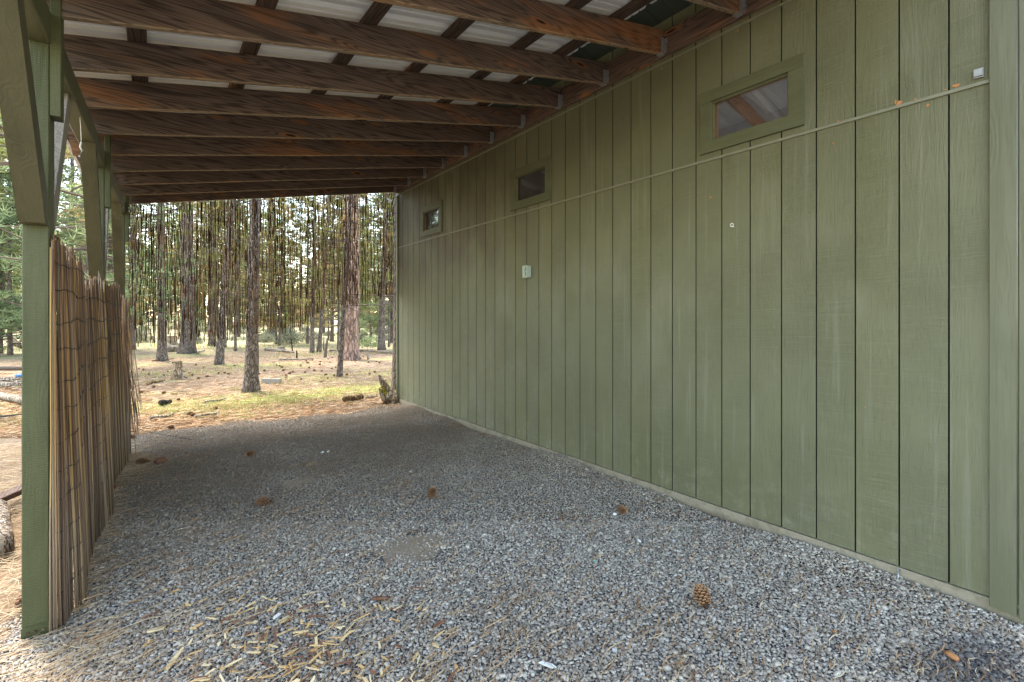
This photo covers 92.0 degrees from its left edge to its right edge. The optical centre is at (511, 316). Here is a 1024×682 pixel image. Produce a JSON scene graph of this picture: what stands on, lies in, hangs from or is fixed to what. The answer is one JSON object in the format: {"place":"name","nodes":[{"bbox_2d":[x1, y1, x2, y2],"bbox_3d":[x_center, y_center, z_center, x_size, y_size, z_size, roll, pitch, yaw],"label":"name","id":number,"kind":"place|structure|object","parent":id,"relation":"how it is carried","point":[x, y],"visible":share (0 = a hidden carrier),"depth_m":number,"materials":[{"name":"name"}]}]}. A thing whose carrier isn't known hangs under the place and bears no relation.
{"place":"outdoors","nodes":[
{"label":"outdoors","id":0,"kind":"place"},
{"bbox_2d":[4,159,382,316],"label":"sky","id":1,"kind":"structure","parent":0,"point":[64,159],"materials":[{"name":"white"}]},
{"bbox_2d":[0,317,399,653],"bbox_3d":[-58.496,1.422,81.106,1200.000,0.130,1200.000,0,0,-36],"label":"ground","id":2,"kind":"structure","parent":0,"point":[141,352],"depth_m":11.87,"materials":[{"name":"brown soil"}]},
{"bbox_2d":[0,111,21,352],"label":"pine tree","id":3,"kind":"object","parent":2,"relation":"on","point":[3,289],"visible":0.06,"depth_m":19.05,"materials":[{"name":"green plant"}]},
{"bbox_2d":[0,392,21,403],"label":"pale log","id":4,"kind":"object","parent":2,"relation":"on","point":[11,397],"visible":0.79,"depth_m":8.03,"materials":[{"name":"brown wood"}]},
{"bbox_2d":[0,366,21,370],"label":"fallen log","id":5,"kind":"object","parent":2,"relation":"on","point":[10,368],"visible":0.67,"depth_m":12.68,"materials":[{"name":"brown wood"}]},
{"bbox_2d":[0,166,21,323],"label":"pine tree","id":6,"kind":"object","parent":2,"relation":"on","point":[6,291],"visible":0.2,"depth_m":18.24,"materials":[{"name":"green plant"}]},
{"bbox_2d":[0,118,73,354],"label":"pine tree","id":7,"kind":"object","parent":2,"relation":"on","point":[10,282],"visible":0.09,"depth_m":18.10,"materials":[{"name":"green plant"}]},
{"bbox_2d":[0,112,75,179],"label":"pine tree","id":8,"kind":"object","parent":2,"relation":"on","point":[3,162],"visible":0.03,"depth_m":7.33,"materials":[{"name":"green plant"}]},
{"bbox_2d":[0,161,111,349],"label":"pine tree","id":9,"kind":"object","parent":2,"relation":"on","point":[63,237],"visible":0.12,"depth_m":17.11,"materials":[{"name":"green plant"}]},
{"bbox_2d":[13,164,127,289],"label":"pine tree","id":10,"kind":"object","parent":2,"relation":"on","point":[80,242],"visible":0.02,"depth_m":27.43,"materials":[{"name":"green plant"}]},
{"bbox_2d":[0,119,146,328],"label":"pine tree","id":11,"kind":"object","parent":2,"relation":"on","point":[4,196],"visible":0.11,"depth_m":17.78,"materials":[{"name":"green plant"}]},
{"bbox_2d":[4,154,145,320],"bbox_3d":[-21.592,-4.769,24.087,6.494,12.587,6.034,0,0,-36],"label":"pine tree","id":12,"kind":"object","parent":2,"relation":"on","point":[71,161],"visible":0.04,"depth_m":23.60,"materials":[{"name":"green plant"}]},
{"bbox_2d":[0,438,196,681],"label":"pine straw","id":13,"kind":"object","parent":2,"relation":"on","point":[131,464],"visible":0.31,"depth_m":2.42,"materials":[{"name":"beige plant"}]},
{"bbox_2d":[0,499,13,557],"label":"split log","id":14,"kind":"object","parent":13,"relation":"on","point":[6,539],"visible":0.98,"depth_m":2.95,"materials":[{"name":"brown wood"}]},
{"bbox_2d":[0,484,21,500],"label":"plank","id":15,"kind":"object","parent":13,"relation":"on","point":[11,493],"visible":0.27,"depth_m":3.59,"materials":[{"name":"brown wood"}]},
{"bbox_2d":[0,120,207,321],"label":"pine tree","id":16,"kind":"object","parent":2,"relation":"on","point":[16,259],"visible":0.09,"depth_m":12.88,"materials":[{"name":"green plant"}]},
{"bbox_2d":[57,156,175,292],"bbox_3d":[-16.991,-5.824,21.077,4.782,14.704,4.287,0,0,8],"label":"pine tree","id":17,"kind":"object","parent":2,"relation":"on","point":[110,248],"visible":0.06,"depth_m":20.90,"materials":[{"name":"green plant"}]},
{"bbox_2d":[64,177,180,349],"bbox_3d":[-15.663,-5.218,20.696,4.214,13.431,4.430,1,0,-36],"label":"pine tree","id":18,"kind":"object","parent":2,"relation":"on","point":[132,325],"visible":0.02,"depth_m":20.48,"materials":[{"name":"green plant"}]},
{"bbox_2d":[57,202,206,361],"bbox_3d":[-11.489,-4.694,15.399,4.070,12.466,3.634,0,0,-36],"label":"pine tree","id":19,"kind":"object","parent":2,"relation":"on","point":[161,354],"visible":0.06,"depth_m":15.63,"materials":[{"name":"brown plant"}]},
{"bbox_2d":[125,261,156,328],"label":"pine tree","id":20,"kind":"object","parent":2,"relation":"on","point":[144,304],"visible":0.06,"depth_m":55.74,"materials":[{"name":"green plant"}]},
{"bbox_2d":[135,328,155,342],"bbox_3d":[-20.410,1.025,27.148,1.685,0.898,1.662,0,0,-36],"label":"sagebrush","id":21,"kind":"object","parent":2,"relation":"on","point":[148,337],"visible":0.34,"depth_m":27.08,"materials":[{"name":"green plant"}]},
{"bbox_2d":[125,203,180,319],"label":"pine tree","id":22,"kind":"object","parent":2,"relation":"on","point":[146,290],"visible":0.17,"depth_m":33.04,"materials":[{"name":"green plant"}]},
{"bbox_2d":[149,413,174,419],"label":"branch","id":23,"kind":"object","parent":2,"relation":"on","point":[156,416],"visible":1,"depth_m":6.76,"materials":[{"name":"brown wood"}]},
{"bbox_2d":[158,399,171,405],"bbox_3d":[-5.453,1.356,7.800,0.096,0.101,0.213,0,0,10],"label":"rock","id":24,"kind":"object","parent":2,"relation":"on","point":[163,402],"visible":0.95,"depth_m":7.73,"materials":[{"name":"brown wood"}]},
{"bbox_2d":[130,202,214,353],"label":"pine tree","id":25,"kind":"object","parent":2,"relation":"on","point":[189,347],"visible":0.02,"depth_m":19.14,"materials":[{"name":"brown plant"}]},
{"bbox_2d":[167,344,177,351],"bbox_3d":[-13.658,1.298,19.774,0.327,0.339,0.764,0,0,37],"label":"log chunk","id":26,"kind":"object","parent":2,"relation":"on","point":[171,348],"visible":0.48,"depth_m":19.73,"materials":[{"name":"brown wood"}]},
{"bbox_2d":[167,335,178,345],"bbox_3d":[-15.663,1.143,22.938,0.850,0.493,0.890,0,0,-36],"label":"tree stump","id":27,"kind":"object","parent":2,"relation":"on","point":[175,343],"visible":0.62,"depth_m":22.75,"materials":[{"name":"brown wood"}]},
{"bbox_2d":[170,361,187,379],"bbox_3d":[-7.592,1.236,11.306,0.376,0.433,0.391,0,0,-36],"label":"tree stump","id":28,"kind":"object","parent":2,"relation":"on","point":[178,373],"visible":0.96,"depth_m":11.22,"materials":[{"name":"beige wood"}]},
{"bbox_2d":[152,234,207,331],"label":"pine tree","id":29,"kind":"object","parent":2,"relation":"on","point":[179,296],"visible":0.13,"depth_m":42.66,"materials":[{"name":"green plant"}]},
{"bbox_2d":[177,276,207,325],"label":"pine tree","id":30,"kind":"object","parent":2,"relation":"on","point":[201,303],"visible":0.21,"depth_m":50.05,"materials":[{"name":"green plant"}]},
{"bbox_2d":[3,326,392,421],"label":"grass","id":31,"kind":"structure","parent":2,"relation":"on","point":[302,395],"depth_m":9.14,"materials":[{"name":"green plant"}]},
{"bbox_2d":[0,350,399,438],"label":"pine needles","id":32,"kind":"object","parent":2,"relation":"on","point":[18,428],"visible":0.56,"depth_m":8.17,"materials":[{"name":"brown plant"}]},
{"bbox_2d":[154,200,248,333],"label":"pine tree","id":33,"kind":"object","parent":2,"relation":"on","point":[214,249],"visible":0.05,"depth_m":34.11,"materials":[{"name":"green plant"}]},
{"bbox_2d":[194,409,217,417],"bbox_3d":[-4.278,1.378,7.016,0.146,0.047,0.481,0,0,6],"label":"curved branch","id":34,"kind":"object","parent":2,"relation":"on","point":[200,415],"visible":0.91,"depth_m":6.89,"materials":[{"name":"brown wood"}]},
{"bbox_2d":[154,202,265,316],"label":"pine tree","id":35,"kind":"object","parent":2,"relation":"on","point":[203,249],"visible":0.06,"depth_m":32.71,"materials":[{"name":"green plant"}]},
{"bbox_2d":[165,200,265,345],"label":"pine tree","id":36,"kind":"object","parent":2,"relation":"on","point":[210,341],"visible":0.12,"depth_m":22.80,"materials":[{"name":"green plant"}]},
{"bbox_2d":[194,200,249,347],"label":"pine tree","id":37,"kind":"object","parent":2,"relation":"on","point":[213,222],"visible":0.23,"depth_m":22.13,"materials":[{"name":"green plant"}]},
{"bbox_2d":[207,269,245,331],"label":"pine tree","id":38,"kind":"object","parent":2,"relation":"on","point":[232,316],"visible":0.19,"depth_m":43.83,"materials":[{"name":"green plant"}]},
{"bbox_2d":[205,218,247,328],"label":"pine tree","id":39,"kind":"object","parent":2,"relation":"on","point":[229,281],"visible":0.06,"depth_m":53.27,"materials":[{"name":"green plant"}]},
{"bbox_2d":[185,198,280,364],"bbox_3d":[-7.856,-5.110,14.407,4.445,13.296,4.085,0,0,0],"label":"pine tree","id":40,"kind":"object","parent":2,"relation":"on","point":[219,359],"visible":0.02,"depth_m":14.35,"materials":[{"name":"brown plant"}]},
{"bbox_2d":[198,199,274,336],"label":"pine tree","id":41,"kind":"object","parent":2,"relation":"on","point":[238,334],"visible":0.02,"depth_m":34.07,"materials":[{"name":"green plant"}]},
{"bbox_2d":[196,199,278,350],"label":"pine tree","id":42,"kind":"object","parent":2,"relation":"on","point":[235,337],"visible":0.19,"depth_m":20.28,"materials":[{"name":"green plant"}]},
{"bbox_2d":[172,198,303,392],"bbox_3d":[-4.643,-5.156,9.056,4.113,13.371,4.571,2,0,-36],"label":"pine tree","id":43,"kind":"object","parent":2,"relation":"on","point":[251,382],"visible":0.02,"depth_m":9.17,"materials":[{"name":"brown plant"}]},
{"bbox_2d":[259,332,273,341],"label":"sagebrush","id":44,"kind":"object","parent":2,"relation":"on","point":[266,338],"visible":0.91,"depth_m":26.30,"materials":[{"name":"green plant"}]},
{"bbox_2d":[222,197,311,329],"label":"pine tree","id":45,"kind":"object","parent":2,"relation":"on","point":[265,235],"visible":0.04,"depth_m":34.76,"materials":[{"name":"green plant"}]},
{"bbox_2d":[236,198,304,337],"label":"pine tree","id":46,"kind":"object","parent":2,"relation":"on","point":[272,329],"visible":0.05,"depth_m":31.92,"materials":[{"name":"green plant"}]},
{"bbox_2d":[261,378,281,383],"bbox_3d":[-5.059,1.370,10.409,0.380,0.120,0.102,0,0,3],"label":"concrete block","id":47,"kind":"object","parent":2,"relation":"on","point":[270,380],"depth_m":10.36,"materials":[{"name":"grey concrete"}]},
{"bbox_2d":[237,200,306,343],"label":"pine tree","id":48,"kind":"object","parent":2,"relation":"on","point":[274,275],"visible":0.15,"depth_m":25.40,"materials":[{"name":"green plant"}]},
{"bbox_2d":[229,197,317,345],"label":"pine tree","id":49,"kind":"object","parent":2,"relation":"on","point":[279,299],"visible":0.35,"depth_m":24.15,"materials":[{"name":"green plant"}]},
{"bbox_2d":[259,260,299,331],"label":"pine tree","id":50,"kind":"object","parent":2,"relation":"on","point":[282,309],"visible":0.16,"depth_m":33.30,"materials":[{"name":"green plant"}]},
{"bbox_2d":[264,348,294,352],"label":"fallen branch","id":51,"kind":"object","parent":2,"relation":"on","point":[275,349],"visible":1,"depth_m":19.32,"materials":[{"name":"brown wood"}]},
{"bbox_2d":[272,332,299,343],"bbox_3d":[-11.720,1.076,25.683,1.453,0.730,1.347,0,0,-36],"label":"sagebrush","id":52,"kind":"object","parent":2,"relation":"on","point":[286,337],"visible":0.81,"depth_m":25.49,"materials":[{"name":"green plant"}]},
{"bbox_2d":[281,327,301,337],"bbox_3d":[-14.013,1.027,31.098,1.569,0.838,1.705,0,0,-36],"label":"sagebrush","id":53,"kind":"object","parent":2,"relation":"on","point":[293,332],"visible":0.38,"depth_m":31.13,"materials":[{"name":"green plant"}]},
{"bbox_2d":[261,196,339,343],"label":"pine tree","id":54,"kind":"object","parent":2,"relation":"on","point":[307,328],"visible":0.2,"depth_m":25.20,"materials":[{"name":"green plant"}]},
{"bbox_2d":[262,195,343,352],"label":"pine tree","id":55,"kind":"object","parent":2,"relation":"on","point":[312,335],"visible":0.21,"depth_m":19.48,"materials":[{"name":"green plant"}]},
{"bbox_2d":[298,330,322,341],"bbox_3d":[-11.071,1.046,27.017,1.562,0.750,1.524,0,0,-36],"label":"sagebrush","id":56,"kind":"object","parent":2,"relation":"on","point":[304,336],"visible":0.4,"depth_m":26.77,"materials":[{"name":"green plant"}]},
{"bbox_2d":[291,196,343,333],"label":"pine tree","id":57,"kind":"object","parent":2,"relation":"on","point":[317,263],"visible":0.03,"depth_m":41.01,"materials":[{"name":"green plant"}]},
{"bbox_2d":[273,195,368,351],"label":"pine tree","id":58,"kind":"object","parent":2,"relation":"on","point":[319,343],"visible":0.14,"depth_m":19.74,"materials":[{"name":"green plant"}]},
{"bbox_2d":[316,197,342,341],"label":"pine tree","id":59,"kind":"object","parent":2,"relation":"on","point":[332,331],"visible":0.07,"depth_m":27.12,"materials":[{"name":"green plant"}]},
{"bbox_2d":[269,193,392,376],"bbox_3d":[-3.825,-3.147,11.705,3.349,9.335,3.059,3,0,-36],"label":"pine tree","id":60,"kind":"object","parent":2,"relation":"on","point":[339,372],"visible":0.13,"depth_m":11.48,"materials":[{"name":"green plant"}]},
{"bbox_2d":[288,195,379,349],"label":"pine tree","id":61,"kind":"object","parent":2,"relation":"on","point":[337,318],"visible":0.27,"depth_m":21.06,"materials":[{"name":"green plant"}]},
{"bbox_2d":[327,194,376,314],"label":"pine tree","id":62,"kind":"object","parent":2,"relation":"on","point":[365,242],"visible":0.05,"depth_m":39.27,"materials":[{"name":"green plant"}]},
{"bbox_2d":[307,193,397,389],"bbox_3d":[-2.144,-5.731,9.411,4.307,14.524,4.835,0,0,-36],"label":"pine tree","id":63,"kind":"object","parent":2,"relation":"on","point":[393,382],"visible":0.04,"depth_m":9.53,"materials":[{"name":"brown plant"}]},
{"bbox_2d":[342,394,363,401],"bbox_3d":[-2.661,1.366,8.255,0.129,0.110,0.380,0,0,36],"label":"rotten log","id":64,"kind":"object","parent":2,"relation":"on","point":[352,397],"visible":1,"depth_m":8.22,"materials":[{"name":"brown wood"}]},
{"bbox_2d":[325,203,387,333],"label":"pine tree","id":65,"kind":"object","parent":2,"relation":"on","point":[364,329],"visible":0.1,"depth_m":33.62,"materials":[{"name":"green plant"}]},
{"bbox_2d":[335,194,381,360],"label":"pine tree","id":66,"kind":"object","parent":2,"relation":"on","point":[351,345],"depth_m":15.54,"materials":[{"name":"brown plant"}]},
{"bbox_2d":[333,193,392,349],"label":"pine tree","id":67,"kind":"object","parent":2,"relation":"on","point":[381,345],"visible":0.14,"depth_m":20.43,"materials":[{"name":"green plant"}]},
{"bbox_2d":[342,194,392,342],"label":"pine tree","id":68,"kind":"object","parent":2,"relation":"on","point":[378,254],"visible":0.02,"depth_m":26.92,"materials":[{"name":"green plant"}]},
{"bbox_2d":[359,335,377,347],"bbox_3d":[-6.340,1.099,21.972,1.248,0.635,1.234,0,0,-36],"label":"sagebrush","id":69,"kind":"object","parent":2,"relation":"on","point":[369,341],"visible":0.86,"depth_m":21.85,"materials":[{"name":"green plant"}]},
{"bbox_2d":[359,240,386,337],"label":"pine tree","id":70,"kind":"object","parent":2,"relation":"on","point":[370,331],"visible":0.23,"depth_m":31.39,"materials":[{"name":"green plant"}]},
{"bbox_2d":[359,234,387,335],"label":"pine tree","id":71,"kind":"object","parent":2,"relation":"on","point":[377,317],"visible":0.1,"depth_m":32.18,"materials":[{"name":"green plant"}]},
{"bbox_2d":[362,235,387,335],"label":"pine tree","id":72,"kind":"object","parent":2,"relation":"on","point":[375,327],"visible":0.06,"depth_m":35.50,"materials":[{"name":"green plant"}]},
{"bbox_2d":[359,193,392,342],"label":"pine tree","id":73,"kind":"object","parent":2,"relation":"on","point":[370,319],"visible":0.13,"depth_m":26.91,"materials":[{"name":"green plant"}]},
{"bbox_2d":[359,349,392,353],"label":"branch","id":74,"kind":"object","parent":2,"relation":"on","point":[371,350],"visible":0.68,"depth_m":18.76,"materials":[{"name":"grey wood"}]},
{"bbox_2d":[366,193,392,346],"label":"pine tree","id":75,"kind":"object","parent":2,"relation":"on","point":[388,306],"visible":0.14,"depth_m":23.19,"materials":[{"name":"green plant"}]},
{"bbox_2d":[378,375,398,404],"bbox_3d":[-1.969,1.219,8.033,0.371,0.534,0.258,0,0,-25],"label":"root snag","id":76,"kind":"object","parent":2,"relation":"on","point":[388,394],"visible":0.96,"depth_m":7.97,"materials":[{"name":"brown wood"}]},
{"bbox_2d":[0,0,777,638],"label":"carport","id":77,"kind":"object","parent":2,"relation":"on","point":[186,100],"visible":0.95,"depth_m":3.42,"materials":[{"name":"brown wood"}]},
{"bbox_2d":[128,193,394,346],"bbox_3d":[-3.310,-0.797,7.053,3.442,2.417,0.044,0,0,-36],"label":"reed screen","id":78,"kind":"object","parent":77,"relation":"hanging from","point":[348,275],"visible":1,"depth_m":6.86,"materials":[{"name":"plant"}]},
{"bbox_2d":[396,0,1023,624],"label":"green building","id":79,"kind":"structure","parent":2,"relation":"on","point":[762,268],"depth_m":3.16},
{"bbox_2d":[420,200,442,237],"bbox_3d":[-1.125,-1.382,7.098,0.101,0.436,0.670,0,0,-36],"label":"window","id":80,"kind":"structure","parent":79,"relation":"in","point":[431,216],"depth_m":7.10,"materials":[{"name":"green wood"}]},
{"bbox_2d":[510,155,551,210],"bbox_3d":[0.199,-1.382,5.218,0.049,0.436,0.692,0,0,-36],"label":"window","id":81,"kind":"structure","parent":79,"relation":"in","point":[530,184],"depth_m":5.21,"materials":[{"name":"green wood"}]},
{"bbox_2d":[699,53,804,154],"bbox_3d":[1.601,-1.382,3.318,0.101,0.436,0.706,0,0,-36],"label":"window","id":82,"kind":"structure","parent":79,"relation":"in","point":[711,102],"depth_m":3.25,"materials":[{"name":"green wood"}]},
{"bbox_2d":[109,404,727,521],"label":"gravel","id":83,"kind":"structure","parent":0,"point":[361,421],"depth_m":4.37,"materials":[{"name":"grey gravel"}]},
{"bbox_2d":[135,457,149,464],"bbox_3d":[-3.502,1.377,4.692,0.083,0.083,0.112,0,-6,36],"label":"pine cone","id":84,"kind":"object","parent":83,"relation":"on","point":[141,460],"visible":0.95,"depth_m":4.67,"materials":[{"name":"plant"}]},
{"bbox_2d":[154,457,167,463],"bbox_3d":[-3.370,1.390,4.763,0.075,0.071,0.120,0,0,26],"label":"bark chunk","id":85,"kind":"object","parent":83,"relation":"on","point":[159,460],"visible":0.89,"depth_m":4.73,"materials":[{"name":"wood"}]},
{"bbox_2d":[427,486,436,498],"bbox_3d":[-0.610,1.346,3.767,0.079,0.107,0.079,37,23,34],"label":"pine cone","id":86,"kind":"object","parent":83,"relation":"on","point":[432,492],"visible":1,"depth_m":3.75,"materials":[{"name":"brown plant"}]},
{"bbox_2d":[617,505,626,513],"bbox_3d":[0.785,1.384,3.538,0.067,0.067,0.090,0,-6,-27],"label":"pine cone","id":87,"kind":"object","parent":83,"relation":"on","point":[621,509],"visible":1,"depth_m":3.52,"materials":[{"name":"brown plant"}]},
{"bbox_2d":[0,405,1023,681],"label":"gravel path","id":88,"kind":"structure","parent":0,"point":[440,555],"depth_m":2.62,"materials":[{"name":"grey gravel"}]},
{"bbox_2d":[14,592,21,609],"bbox_3d":[-2.346,1.374,2.396,0.092,0.092,0.124,0,6,-14],"label":"pine cone","id":89,"kind":"object","parent":88,"relation":"on","point":[18,601],"visible":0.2,"depth_m":2.35,"materials":[{"name":"brown plant"}]},
{"bbox_2d":[49,231,93,635],"bbox_3d":[-2.259,0.511,2.575,0.107,1.808,0.920,0,0,-36],"label":"reed fence","id":90,"kind":"object","parent":88,"relation":"on","point":[70,519],"visible":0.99,"depth_m":2.33,"materials":[{"name":"wicker"}]},
{"bbox_2d":[84,271,128,549],"bbox_3d":[-3.196,0.549,3.954,0.108,1.732,2.455,0,0,-35],"label":"reed fence","id":91,"kind":"object","parent":88,"relation":"on","point":[108,450],"visible":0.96,"depth_m":3.41,"materials":[{"name":"wicker"}]},
{"bbox_2d":[120,294,130,455],"bbox_3d":[-4.011,0.581,5.136,0.119,1.661,1.573,0,0,-34],"label":"reed fence","id":92,"kind":"object","parent":88,"relation":"on","point":[124,314],"visible":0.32,"depth_m":5.13,"materials":[{"name":"wicker"}]},
{"bbox_2d":[125,314,142,451],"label":"loose reeds","id":93,"kind":"object","parent":88,"relation":"on","point":[129,361],"visible":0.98,"depth_m":5.23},
{"bbox_2d":[147,626,165,632],"bbox_3d":[-1.582,1.394,2.203,0.028,0.008,0.075,-8,-18,41],"label":"wood chip","id":94,"kind":"object","parent":88,"relation":"on","point":[154,629],"visible":0.95,"depth_m":2.19,"materials":[{"name":"wood"}]},
{"bbox_2d":[166,646,183,669],"bbox_3d":[-1.373,1.393,2.015,0.020,0.006,0.125,6,4,-6],"label":"wood chip","id":95,"kind":"object","parent":88,"relation":"on","point":[177,655],"visible":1,"depth_m":2.02,"materials":[{"name":"beige wood"}]},
{"bbox_2d":[256,496,271,506],"bbox_3d":[-1.847,1.379,3.682,0.107,0.079,0.079,7,-3,-28],"label":"pine cone","id":96,"kind":"object","parent":88,"relation":"on","point":[263,501],"visible":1,"depth_m":3.67,"materials":[{"name":"brown plant"}]},
{"bbox_2d":[281,478,316,487],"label":"sand","id":97,"kind":"structure","parent":88,"relation":"on","point":[300,481],"depth_m":4.21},
{"bbox_2d":[343,519,367,529],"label":"sand","id":98,"kind":"structure","parent":88,"relation":"on","point":[356,523],"depth_m":3.35,"materials":[{"name":"grey sand"}]},
{"bbox_2d":[371,596,388,600],"bbox_3d":[-0.652,1.393,2.443,0.092,0.016,0.028,0,0,-1],"label":"bark chunk","id":99,"kind":"object","parent":88,"relation":"on","point":[375,598],"visible":0.99,"depth_m":2.44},
{"bbox_2d":[370,533,450,566],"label":"sand","id":100,"kind":"structure","parent":88,"relation":"on","point":[410,547],"depth_m":2.99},
{"bbox_2d":[446,665,459,681],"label":"wood chip","id":101,"kind":"object","parent":88,"relation":"on","point":[451,676],"visible":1,"depth_m":1.92,"materials":[{"name":"beige plant"}]},
{"bbox_2d":[48,413,1023,681],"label":"pine needles","id":102,"kind":"object","parent":88,"relation":"on","point":[134,645],"visible":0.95,"depth_m":2.25,"materials":[{"name":"beige plant"}]},
{"bbox_2d":[538,661,556,668],"bbox_3d":[0.141,1.393,1.978,0.075,0.004,0.020,5,7,16],"label":"shard","id":103,"kind":"object","parent":88,"relation":"on","point":[544,663],"visible":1,"depth_m":1.98,"materials":[{"name":"white stone"}]},
{"bbox_2d":[693,583,710,608],"bbox_3d":[0.919,1.353,2.389,0.083,0.083,0.112,0,40,-6],"label":"pine cone","id":104,"kind":"object","parent":88,"relation":"on","point":[702,595],"visible":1,"depth_m":2.37,"materials":[{"name":"brown plant"}]},
{"bbox_2d":[870,664,904,677],"bbox_3d":[1.470,1.394,1.949,0.192,0.026,0.024,0,0,-20],"label":"twig","id":105,"kind":"object","parent":88,"relation":"on","point":[873,673],"visible":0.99,"depth_m":1.95,"materials":[{"name":"brown wood"}]},
{"bbox_2d":[921,646,938,674],"bbox_3d":[1.688,1.394,2.008,0.249,0.025,0.024,0,0,-38],"label":"twig","id":106,"kind":"object","parent":88,"relation":"on","point":[933,651],"visible":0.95,"depth_m":2.00,"materials":[{"name":"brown wood"}]},
{"bbox_2d":[944,650,959,661],"bbox_3d":[1.802,1.393,2.027,0.038,0.026,0.061,0,0,-23],"label":"bark chunk","id":107,"kind":"object","parent":88,"relation":"on","point":[952,656],"visible":1,"depth_m":2.02,"materials":[{"name":"brown wood"}]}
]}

